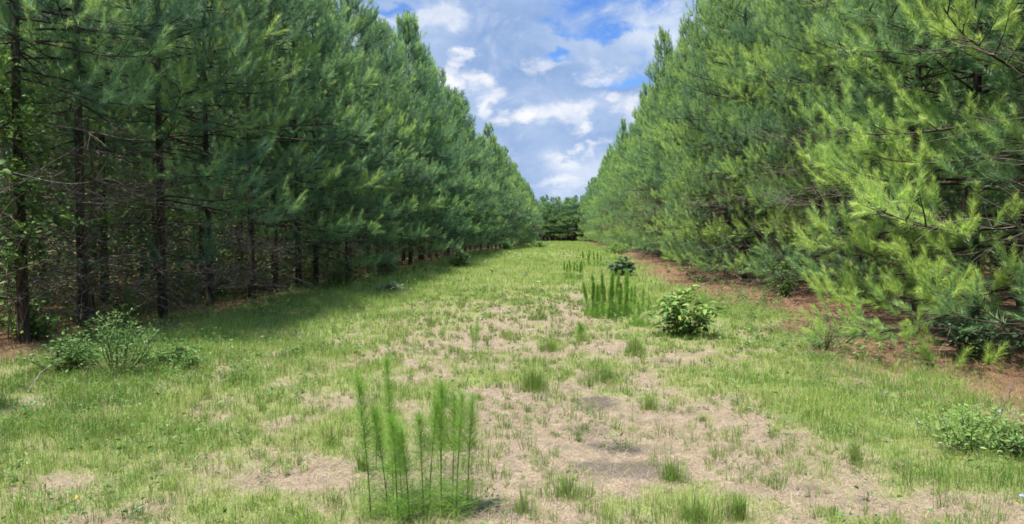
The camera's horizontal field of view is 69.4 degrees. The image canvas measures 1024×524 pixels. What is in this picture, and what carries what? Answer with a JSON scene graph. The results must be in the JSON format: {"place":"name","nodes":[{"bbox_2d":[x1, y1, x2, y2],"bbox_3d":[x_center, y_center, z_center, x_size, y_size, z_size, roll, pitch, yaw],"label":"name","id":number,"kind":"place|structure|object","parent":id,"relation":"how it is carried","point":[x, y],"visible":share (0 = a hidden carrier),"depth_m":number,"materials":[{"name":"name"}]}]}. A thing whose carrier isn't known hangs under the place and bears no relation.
{"place":"outdoors","nodes":[
{"label":"outdoors","id":0,"kind":"place"},
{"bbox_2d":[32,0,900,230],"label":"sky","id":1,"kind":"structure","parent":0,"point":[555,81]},
{"bbox_2d":[0,240,1023,523],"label":"grass","id":2,"kind":"structure","parent":0,"point":[820,396],"depth_m":7.38,"materials":[{"name":"plant"}]},
{"bbox_2d":[0,237,1023,523],"bbox_3d":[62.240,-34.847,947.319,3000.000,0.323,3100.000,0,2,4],"label":"ground","id":3,"kind":"structure","parent":0,"point":[630,465],"depth_m":5.88,"materials":[{"name":"soil"}]},
{"bbox_2d":[2,302,66,339],"bbox_3d":[-6.839,0.851,10.540,0.767,0.594,0.812,-2,3,-42],"label":"leafy shrub","id":4,"kind":"object","parent":3,"relation":"on","point":[43,321],"visible":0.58,"depth_m":10.53,"materials":[{"name":"green plant"}]},
{"bbox_2d":[0,16,101,280],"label":"pine tree","id":5,"kind":"object","parent":3,"relation":"on","point":[71,144],"visible":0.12,"depth_m":13.06,"materials":[{"name":"green plant"}]},
{"bbox_2d":[15,332,106,372],"bbox_3d":[-5.171,1.060,8.587,0.924,0.474,0.918,0,2,4],"label":"leafy shrub","id":6,"kind":"object","parent":3,"relation":"on","point":[68,353],"visible":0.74,"depth_m":8.54,"materials":[{"name":"green plant"}]},
{"bbox_2d":[0,0,131,311],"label":"pine tree","id":7,"kind":"object","parent":3,"relation":"on","point":[64,35],"visible":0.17,"depth_m":14.03,"materials":[{"name":"green plant"}]},
{"bbox_2d":[0,0,149,294],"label":"pine tree","id":8,"kind":"object","parent":3,"relation":"on","point":[7,193],"visible":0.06,"depth_m":17.74,"materials":[{"name":"green plant"}]},
{"bbox_2d":[7,0,185,290],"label":"pine tree","id":9,"kind":"object","parent":3,"relation":"on","point":[95,254],"visible":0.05,"depth_m":20.03,"materials":[{"name":"green plant"}]},
{"bbox_2d":[0,0,198,303],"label":"pine tree","id":10,"kind":"object","parent":3,"relation":"on","point":[102,138],"visible":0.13,"depth_m":15.99,"materials":[{"name":"green plant"}]},
{"bbox_2d":[0,0,208,343],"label":"pine tree","id":11,"kind":"object","parent":3,"relation":"on","point":[22,296],"visible":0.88,"depth_m":10.23,"materials":[{"name":"green plant"}]},
{"bbox_2d":[0,38,101,345],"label":"climbing vine","id":12,"kind":"object","parent":11,"relation":"attached to","point":[26,110],"visible":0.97,"depth_m":9.94,"materials":[{"name":"green plant"}]},
{"bbox_2d":[0,94,208,325],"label":"dead sapling","id":13,"kind":"object","parent":3,"relation":"on","point":[91,301],"visible":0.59,"depth_m":12.19,"materials":[{"name":"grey wood"}]},
{"bbox_2d":[53,304,176,375],"bbox_3d":[-4.447,0.881,8.529,1.231,0.851,1.117,0,2,4],"label":"leafy shrub","id":14,"kind":"object","parent":3,"relation":"on","point":[117,348],"visible":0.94,"depth_m":8.38,"materials":[{"name":"green plant"}]},
{"bbox_2d":[0,0,237,330],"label":"pine tree","id":15,"kind":"object","parent":3,"relation":"on","point":[82,295],"visible":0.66,"depth_m":11.60,"materials":[{"name":"green plant"}]},
{"bbox_2d":[61,0,198,283],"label":"pine tree","id":16,"kind":"object","parent":3,"relation":"on","point":[142,236],"visible":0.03,"depth_m":22.64,"materials":[{"name":"green plant"}]},
{"bbox_2d":[48,0,246,296],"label":"pine tree","id":17,"kind":"object","parent":3,"relation":"on","point":[187,138],"visible":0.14,"depth_m":17.85,"materials":[{"name":"green plant"}]},
{"bbox_2d":[0,0,318,327],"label":"pine tree","id":18,"kind":"object","parent":3,"relation":"on","point":[174,114],"visible":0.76,"depth_m":13.08,"materials":[{"name":"green plant"}]},
{"bbox_2d":[135,337,216,370],"bbox_3d":[-3.968,1.094,8.769,0.875,0.398,0.778,0,2,4],"label":"leafy shrub","id":19,"kind":"object","parent":3,"relation":"on","point":[182,354],"visible":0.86,"depth_m":8.68,"materials":[{"name":"green plant"}]},
{"bbox_2d":[122,0,292,283],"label":"pine tree","id":20,"kind":"object","parent":3,"relation":"on","point":[200,228],"visible":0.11,"depth_m":20.32,"materials":[{"name":"green plant"}]},
{"bbox_2d":[174,253,243,297],"bbox_3d":[-7.461,0.302,18.206,1.993,1.162,1.904,-1,3,-32],"label":"leafy shrub","id":21,"kind":"object","parent":3,"relation":"on","point":[205,280],"visible":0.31,"depth_m":18.10,"materials":[{"name":"green plant"}]},
{"bbox_2d":[94,0,324,309],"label":"pine tree","id":22,"kind":"object","parent":3,"relation":"on","point":[209,212],"visible":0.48,"depth_m":15.14,"materials":[{"name":"green plant"}]},
{"bbox_2d":[171,0,294,278],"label":"pine tree","id":23,"kind":"object","parent":3,"relation":"on","point":[241,230],"visible":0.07,"depth_m":22.94,"materials":[{"name":"green plant"}]},
{"bbox_2d":[130,0,384,298],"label":"pine tree","id":24,"kind":"object","parent":3,"relation":"on","point":[334,175],"visible":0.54,"depth_m":17.36,"materials":[{"name":"green plant"}]},
{"bbox_2d":[212,2,321,267],"bbox_3d":[-8.148,-5.129,24.859,4.057,11.731,3.916,1,2,20],"label":"pine tree","id":25,"kind":"object","parent":3,"relation":"on","point":[299,136],"visible":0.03,"depth_m":24.62,"materials":[{"name":"green plant"}]},
{"bbox_2d":[187,0,387,291],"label":"pine tree","id":26,"kind":"object","parent":3,"relation":"on","point":[336,44],"visible":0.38,"depth_m":19.20,"materials":[{"name":"green plant"}]},
{"bbox_2d":[201,0,398,287],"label":"pine tree","id":27,"kind":"object","parent":3,"relation":"on","point":[346,96],"visible":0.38,"depth_m":20.22,"materials":[{"name":"green plant"}]},
{"bbox_2d":[251,0,401,284],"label":"pine tree","id":28,"kind":"object","parent":3,"relation":"on","point":[382,138],"visible":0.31,"depth_m":22.36,"materials":[{"name":"green plant"}]},
{"bbox_2d":[318,261,363,287],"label":"leafy shrub","id":29,"kind":"object","parent":3,"relation":"on","point":[335,275],"visible":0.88,"depth_m":21.14,"materials":[{"name":"green plant"}]},
{"bbox_2d":[282,0,429,279],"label":"pine tree","id":30,"kind":"object","parent":3,"relation":"on","point":[365,23],"visible":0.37,"depth_m":23.93,"materials":[{"name":"green plant"}]},
{"bbox_2d":[303,0,417,274],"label":"pine tree","id":31,"kind":"object","parent":3,"relation":"on","point":[365,41],"visible":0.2,"depth_m":26.37,"materials":[{"name":"green plant"}]},
{"bbox_2d":[304,10,446,274],"bbox_3d":[-5.204,-4.584,28.472,4.885,10.435,5.670,0,2,8],"label":"pine tree","id":32,"kind":"object","parent":3,"relation":"on","point":[411,111],"visible":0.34,"depth_m":28.24,"materials":[{"name":"green plant"}]},
{"bbox_2d":[363,245,400,278],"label":"leafy shrub","id":33,"kind":"object","parent":3,"relation":"on","point":[379,271],"visible":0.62,"depth_m":26.81,"materials":[{"name":"green plant"}]},
{"bbox_2d":[357,401,408,474],"bbox_3d":[-0.867,1.207,4.954,0.550,0.572,0.387,2,3,40],"label":"dog fennel","id":34,"kind":"object","parent":3,"relation":"on","point":[385,472],"visible":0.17,"depth_m":4.94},
{"bbox_2d":[353,16,444,268],"bbox_3d":[-5.201,-4.865,30.643,4.950,10.759,5.211,0,2,-12],"label":"pine tree","id":35,"kind":"object","parent":3,"relation":"on","point":[421,192],"visible":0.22,"depth_m":30.28,"materials":[{"name":"green plant"}]},
{"bbox_2d":[352,20,446,267],"bbox_3d":[-5.322,-5.088,32.822,5.074,10.946,5.342,-1,3,-32],"label":"pine tree","id":36,"kind":"object","parent":3,"relation":"on","point":[407,102],"visible":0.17,"depth_m":32.45,"materials":[{"name":"green plant"}]},
{"bbox_2d":[373,8,461,261],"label":"pine tree","id":37,"kind":"object","parent":3,"relation":"on","point":[430,156],"visible":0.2,"depth_m":36.21,"materials":[{"name":"green plant"}]},
{"bbox_2d":[341,351,494,523],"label":"dog fennel","id":38,"kind":"object","parent":3,"relation":"on","point":[397,432],"visible":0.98,"depth_m":4.20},
{"bbox_2d":[371,10,472,264],"bbox_3d":[-4.193,-5.832,34.977,5.256,12.245,5.326,1,2,27],"label":"pine tree","id":39,"kind":"object","parent":3,"relation":"on","point":[412,37],"visible":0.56,"depth_m":34.48,"materials":[{"name":"green plant"}]},
{"bbox_2d":[401,42,469,259],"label":"pine tree","id":40,"kind":"object","parent":3,"relation":"on","point":[444,193],"visible":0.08,"depth_m":40.26,"materials":[{"name":"green plant"}]},
{"bbox_2d":[392,45,480,259],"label":"pine tree","id":41,"kind":"object","parent":3,"relation":"on","point":[461,202],"visible":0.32,"depth_m":38.54,"materials":[{"name":"green plant"}]},
{"bbox_2d":[417,65,474,257],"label":"pine tree","id":42,"kind":"object","parent":3,"relation":"on","point":[467,193],"visible":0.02,"depth_m":44.05,"materials":[{"name":"green plant"}]},
{"bbox_2d":[417,66,480,258],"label":"pine tree","id":43,"kind":"object","parent":3,"relation":"on","point":[443,79],"visible":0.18,"depth_m":42.14,"materials":[{"name":"green plant"}]},
{"bbox_2d":[447,249,471,266],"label":"leafy shrub","id":44,"kind":"object","parent":3,"relation":"on","point":[460,260],"visible":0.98,"depth_m":34.62,"materials":[{"name":"green plant"}]},
{"bbox_2d":[424,86,495,255],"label":"pine tree","id":45,"kind":"object","parent":3,"relation":"on","point":[471,162],"visible":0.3,"depth_m":45.70,"materials":[{"name":"green plant"}]},
{"bbox_2d":[448,95,500,253],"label":"pine tree","id":46,"kind":"object","parent":3,"relation":"on","point":[481,172],"visible":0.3,"depth_m":49.87,"materials":[{"name":"green plant"}]},
{"bbox_2d":[450,96,502,253],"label":"pine tree","id":47,"kind":"object","parent":3,"relation":"on","point":[495,212],"visible":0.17,"depth_m":51.88,"materials":[{"name":"green plant"}]},
{"bbox_2d":[471,132,512,249],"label":"pine tree","id":48,"kind":"object","parent":3,"relation":"on","point":[482,145],"visible":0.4,"depth_m":60.31,"materials":[{"name":"green plant"}]},
{"bbox_2d":[478,122,522,248],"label":"pine tree","id":49,"kind":"object","parent":3,"relation":"on","point":[486,131],"visible":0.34,"depth_m":64.45,"materials":[{"name":"green plant"}]},
{"bbox_2d":[483,145,526,248],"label":"pine tree","id":50,"kind":"object","parent":3,"relation":"on","point":[515,203],"visible":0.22,"depth_m":68.75,"materials":[{"name":"green plant"}]},
{"bbox_2d":[0,98,1019,336],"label":"undergrowth","id":51,"kind":"object","parent":3,"relation":"on","point":[149,289],"visible":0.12,"depth_m":17.88,"materials":[{"name":"green plant"}]},
{"bbox_2d":[0,0,1019,276],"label":"pine wood","id":52,"kind":"object","parent":3,"relation":"on","point":[308,214],"visible":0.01,"depth_m":27.12,"materials":[{"name":"green plant"}]},
{"bbox_2d":[0,248,1022,523],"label":"weeds","id":53,"kind":"object","parent":3,"relation":"on","point":[694,278],"visible":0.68,"depth_m":10.48,"materials":[{"name":"green plant"}]},
{"bbox_2d":[0,261,1023,523],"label":"dry thatch","id":54,"kind":"object","parent":3,"relation":"on","point":[254,471],"visible":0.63,"depth_m":5.61,"materials":[{"name":"beige plant"}]},
{"bbox_2d":[0,259,1023,523],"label":"pine straw","id":55,"kind":"object","parent":3,"relation":"on","point":[700,273],"visible":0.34,"depth_m":11.79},
{"bbox_2d":[497,145,533,246],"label":"pine tree","id":56,"kind":"object","parent":3,"relation":"on","point":[511,174],"visible":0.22,"depth_m":77.16,"materials":[{"name":"green plant"}]},
{"bbox_2d":[507,485,541,519],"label":"grass tuft","id":57,"kind":"object","parent":3,"relation":"on","point":[522,507],"visible":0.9,"depth_m":4.24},
{"bbox_2d":[507,364,560,394],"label":"grass tuft","id":58,"kind":"object","parent":3,"relation":"on","point":[534,382],"visible":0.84,"depth_m":7.61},
{"bbox_2d":[553,197,579,239],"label":"pine tree","id":59,"kind":"object","parent":3,"relation":"on","point":[565,207],"visible":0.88,"depth_m":151.29,"materials":[{"name":"green plant"}]},
{"bbox_2d":[528,465,606,507],"bbox_3d":[0.337,1.333,4.545,0.496,0.227,0.482,0,2,4],"label":"grass tuft","id":60,"kind":"object","parent":3,"relation":"on","point":[568,487],"visible":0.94,"depth_m":4.52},
{"bbox_2d":[587,149,611,244],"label":"pine tree","id":61,"kind":"object","parent":3,"relation":"on","point":[604,171],"visible":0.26,"depth_m":96.02,"materials":[{"name":"green plant"}]},
{"bbox_2d":[584,361,626,384],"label":"grass tuft","id":62,"kind":"object","parent":3,"relation":"on","point":[605,374],"visible":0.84,"depth_m":8.18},
{"bbox_2d":[581,268,636,318],"bbox_3d":[1.863,0.627,14.101,1.104,1.023,0.839,0,2,4],"label":"dog fennel","id":63,"kind":"object","parent":3,"relation":"on","point":[596,309],"visible":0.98,"depth_m":14.02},
{"bbox_2d":[600,117,627,243],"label":"pine tree","id":64,"kind":"object","parent":3,"relation":"on","point":[623,129],"visible":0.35,"depth_m":75.56,"materials":[{"name":"green plant"}]},
{"bbox_2d":[602,131,631,244],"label":"pine tree","id":65,"kind":"object","parent":3,"relation":"on","point":[615,172],"visible":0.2,"depth_m":69.00,"materials":[{"name":"green plant"}]},
{"bbox_2d":[606,255,636,275],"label":"leafy shrub","id":66,"kind":"object","parent":3,"relation":"on","point":[624,266],"visible":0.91,"depth_m":28.98,"materials":[{"name":"green plant"}]},
{"bbox_2d":[603,113,639,244],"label":"pine tree","id":67,"kind":"object","parent":3,"relation":"on","point":[621,161],"visible":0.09,"depth_m":64.96,"materials":[{"name":"green plant"}]},
{"bbox_2d":[609,80,652,250],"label":"pine tree","id":68,"kind":"object","parent":3,"relation":"on","point":[645,91],"visible":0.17,"depth_m":56.83,"materials":[{"name":"green plant"}]},
{"bbox_2d":[608,95,665,251],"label":"pine tree","id":69,"kind":"object","parent":3,"relation":"on","point":[638,117],"visible":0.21,"depth_m":54.92,"materials":[{"name":"green plant"}]},
{"bbox_2d":[618,331,656,356],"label":"grass tuft","id":70,"kind":"object","parent":3,"relation":"on","point":[633,346],"visible":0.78,"depth_m":9.96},
{"bbox_2d":[627,284,655,327],"bbox_3d":[2.258,0.790,12.909,0.514,0.849,0.572,0,2,-8],"label":"dog fennel","id":71,"kind":"object","parent":3,"relation":"on","point":[635,302],"visible":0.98,"depth_m":12.95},
{"bbox_2d":[619,67,672,253],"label":"pine tree","id":72,"kind":"object","parent":3,"relation":"on","point":[631,194],"visible":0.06,"depth_m":47.37,"materials":[{"name":"green plant"}]},
{"bbox_2d":[613,26,679,256],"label":"pine tree","id":73,"kind":"object","parent":3,"relation":"on","point":[664,38],"visible":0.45,"depth_m":43.21,"materials":[{"name":"green plant"}]},
{"bbox_2d":[632,387,669,413],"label":"grass tuft","id":74,"kind":"object","parent":3,"relation":"on","point":[650,404],"visible":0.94,"depth_m":6.78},
{"bbox_2d":[622,46,680,256],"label":"pine tree","id":75,"kind":"object","parent":3,"relation":"on","point":[632,147],"visible":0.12,"depth_m":45.31,"materials":[{"name":"green plant"}]},
{"bbox_2d":[627,60,695,256],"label":"pine tree","id":76,"kind":"object","parent":3,"relation":"on","point":[651,184],"visible":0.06,"depth_m":41.66,"materials":[{"name":"green plant"}]},
{"bbox_2d":[647,451,692,485],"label":"grass tuft","id":77,"kind":"object","parent":3,"relation":"on","point":[671,472],"visible":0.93,"depth_m":4.82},
{"bbox_2d":[621,15,723,261],"bbox_3d":[8.872,-6.237,37.860,5.552,12.775,5.698,-1,2,-19],"label":"pine tree","id":78,"kind":"object","parent":3,"relation":"on","point":[669,97],"visible":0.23,"depth_m":37.77,"materials":[{"name":"green plant"}]},
{"bbox_2d":[625,35,719,254],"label":"pine tree","id":79,"kind":"object","parent":3,"relation":"on","point":[654,138],"visible":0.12,"depth_m":39.52,"materials":[{"name":"green plant"}]},
{"bbox_2d":[643,283,727,337],"bbox_3d":[2.780,0.774,11.723,1.230,0.899,1.164,1,3,34],"label":"leafy shrub","id":80,"kind":"object","parent":3,"relation":"on","point":[674,308],"visible":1,"depth_m":11.59,"materials":[{"name":"green plant"}]},
{"bbox_2d":[640,0,739,261],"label":"pine tree","id":81,"kind":"object","parent":3,"relation":"on","point":[649,173],"visible":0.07,"depth_m":35.63,"materials":[{"name":"green plant"}]},
{"bbox_2d":[649,7,732,265],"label":"pine tree","id":82,"kind":"object","parent":3,"relation":"on","point":[653,193],"visible":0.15,"depth_m":33.51,"materials":[{"name":"green plant"}]},
{"bbox_2d":[651,476,741,523],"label":"grass tuft","id":83,"kind":"object","parent":3,"relation":"on","point":[695,512],"visible":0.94,"depth_m":4.13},
{"bbox_2d":[654,0,769,267],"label":"pine tree","id":84,"kind":"object","parent":3,"relation":"on","point":[686,150],"visible":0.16,"depth_m":29.40,"materials":[{"name":"green plant"}]},
{"bbox_2d":[657,0,775,277],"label":"pine tree","id":85,"kind":"object","parent":3,"relation":"on","point":[678,210],"visible":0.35,"depth_m":27.41,"materials":[{"name":"green plant"}]},
{"bbox_2d":[673,0,766,261],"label":"pine tree","id":86,"kind":"object","parent":3,"relation":"on","point":[700,152],"visible":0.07,"depth_m":31.32,"materials":[{"name":"green plant"}]},
{"bbox_2d":[651,0,812,284],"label":"pine tree","id":87,"kind":"object","parent":3,"relation":"on","point":[694,171],"visible":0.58,"depth_m":23.78,"materials":[{"name":"green plant"}]},
{"bbox_2d":[712,486,768,523],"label":"grass tuft","id":88,"kind":"object","parent":3,"relation":"on","point":[738,510],"visible":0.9,"depth_m":4.14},
{"bbox_2d":[680,0,822,276],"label":"pine tree","id":89,"kind":"object","parent":3,"relation":"on","point":[733,150],"visible":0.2,"depth_m":25.38,"materials":[{"name":"green plant"}]},
{"bbox_2d":[675,0,856,283],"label":"pine tree","id":90,"kind":"object","parent":3,"relation":"on","point":[723,83],"visible":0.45,"depth_m":21.52,"materials":[{"name":"green plant"}]},
{"bbox_2d":[756,254,801,295],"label":"leafy shrub","id":91,"kind":"object","parent":3,"relation":"on","point":[788,289],"visible":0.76,"depth_m":18.02,"materials":[{"name":"green plant"}]},
{"bbox_2d":[710,0,902,289],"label":"pine tree","id":92,"kind":"object","parent":3,"relation":"on","point":[761,138],"visible":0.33,"depth_m":20.13,"materials":[{"name":"green plant"}]},
{"bbox_2d":[798,314,852,350],"bbox_3d":[4.456,0.982,10.510,0.698,0.567,0.726,-2,3,-37],"label":"leafy shrub","id":93,"kind":"object","parent":3,"relation":"on","point":[827,343],"visible":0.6,"depth_m":10.47,"materials":[{"name":"green plant"}]},
{"bbox_2d":[727,0,937,292],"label":"pine tree","id":94,"kind":"object","parent":3,"relation":"on","point":[751,157],"visible":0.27,"depth_m":18.14,"materials":[{"name":"green plant"}]},
{"bbox_2d":[723,0,974,300],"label":"pine tree","id":95,"kind":"object","parent":3,"relation":"on","point":[819,80],"visible":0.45,"depth_m":16.20,"materials":[{"name":"green plant"}]},
{"bbox_2d":[839,433,876,464],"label":"grass tuft","id":96,"kind":"object","parent":3,"relation":"on","point":[855,453],"visible":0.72,"depth_m":5.18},
{"bbox_2d":[744,0,1023,311],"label":"pine tree","id":97,"kind":"object","parent":3,"relation":"on","point":[917,82],"visible":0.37,"depth_m":13.91,"materials":[{"name":"green plant"}]},
{"bbox_2d":[813,11,962,280],"bbox_3d":[11.020,-5.293,22.209,4.236,12.201,4.238,1,2,22],"label":"pine tree","id":98,"kind":"object","parent":3,"relation":"on","point":[880,168],"visible":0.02,"depth_m":22.29,"materials":[{"name":"green plant"}]},
{"bbox_2d":[786,0,1023,339],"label":"pine tree","id":99,"kind":"object","parent":3,"relation":"on","point":[976,75],"visible":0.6,"depth_m":12.04,"materials":[{"name":"green plant"}]},
{"bbox_2d":[795,0,1023,372],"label":"pine tree","id":100,"kind":"object","parent":3,"relation":"on","point":[874,187],"visible":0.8,"depth_m":10.18,"materials":[{"name":"green plant"}]},
{"bbox_2d":[845,3,992,285],"bbox_3d":[10.952,-4.830,19.834,3.946,11.358,3.943,1,3,29],"label":"pine tree","id":101,"kind":"object","parent":3,"relation":"on","point":[911,72],"visible":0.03,"depth_m":19.91,"materials":[{"name":"green plant"}]},
{"bbox_2d":[872,0,1023,288],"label":"pine tree","id":102,"kind":"object","parent":3,"relation":"on","point":[964,197],"visible":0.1,"depth_m":17.27,"materials":[{"name":"green plant"}]},
{"bbox_2d":[873,1,1023,373],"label":"pine tree","id":103,"kind":"object","parent":3,"relation":"on","point":[1019,286],"visible":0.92,"depth_m":9.18,"materials":[{"name":"green plant"}]},
{"bbox_2d":[903,403,1023,452],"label":"leafy shrub","id":104,"kind":"object","parent":3,"relation":"on","point":[975,439],"visible":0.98,"depth_m":5.53,"materials":[{"name":"green plant"}]},
{"bbox_2d":[909,0,1023,306],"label":"pine tree","id":105,"kind":"object","parent":3,"relation":"on","point":[1020,250],"visible":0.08,"depth_m":14.92,"materials":[{"name":"green plant"}]},
{"bbox_2d":[930,303,1023,360],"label":"leafy shrub","id":106,"kind":"object","parent":3,"relation":"on","point":[977,342],"visible":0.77,"depth_m":9.55,"materials":[{"name":"green plant"}]},
{"bbox_2d":[932,0,1023,276],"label":"pine tree","id":107,"kind":"object","parent":3,"relation":"on","point":[989,195],"visible":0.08,"depth_m":20.38,"materials":[{"name":"green plant"}]},
{"bbox_2d":[964,0,1023,255],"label":"pine tree","id":108,"kind":"object","parent":3,"relation":"on","point":[1021,101],"visible":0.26,"depth_m":12.89,"materials":[{"name":"green plant"}]},
{"bbox_2d":[981,419,1023,457],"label":"leafy shrub","id":109,"kind":"object","parent":3,"relation":"on","point":[1017,445],"visible":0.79,"depth_m":5.41,"materials":[{"name":"green plant"}]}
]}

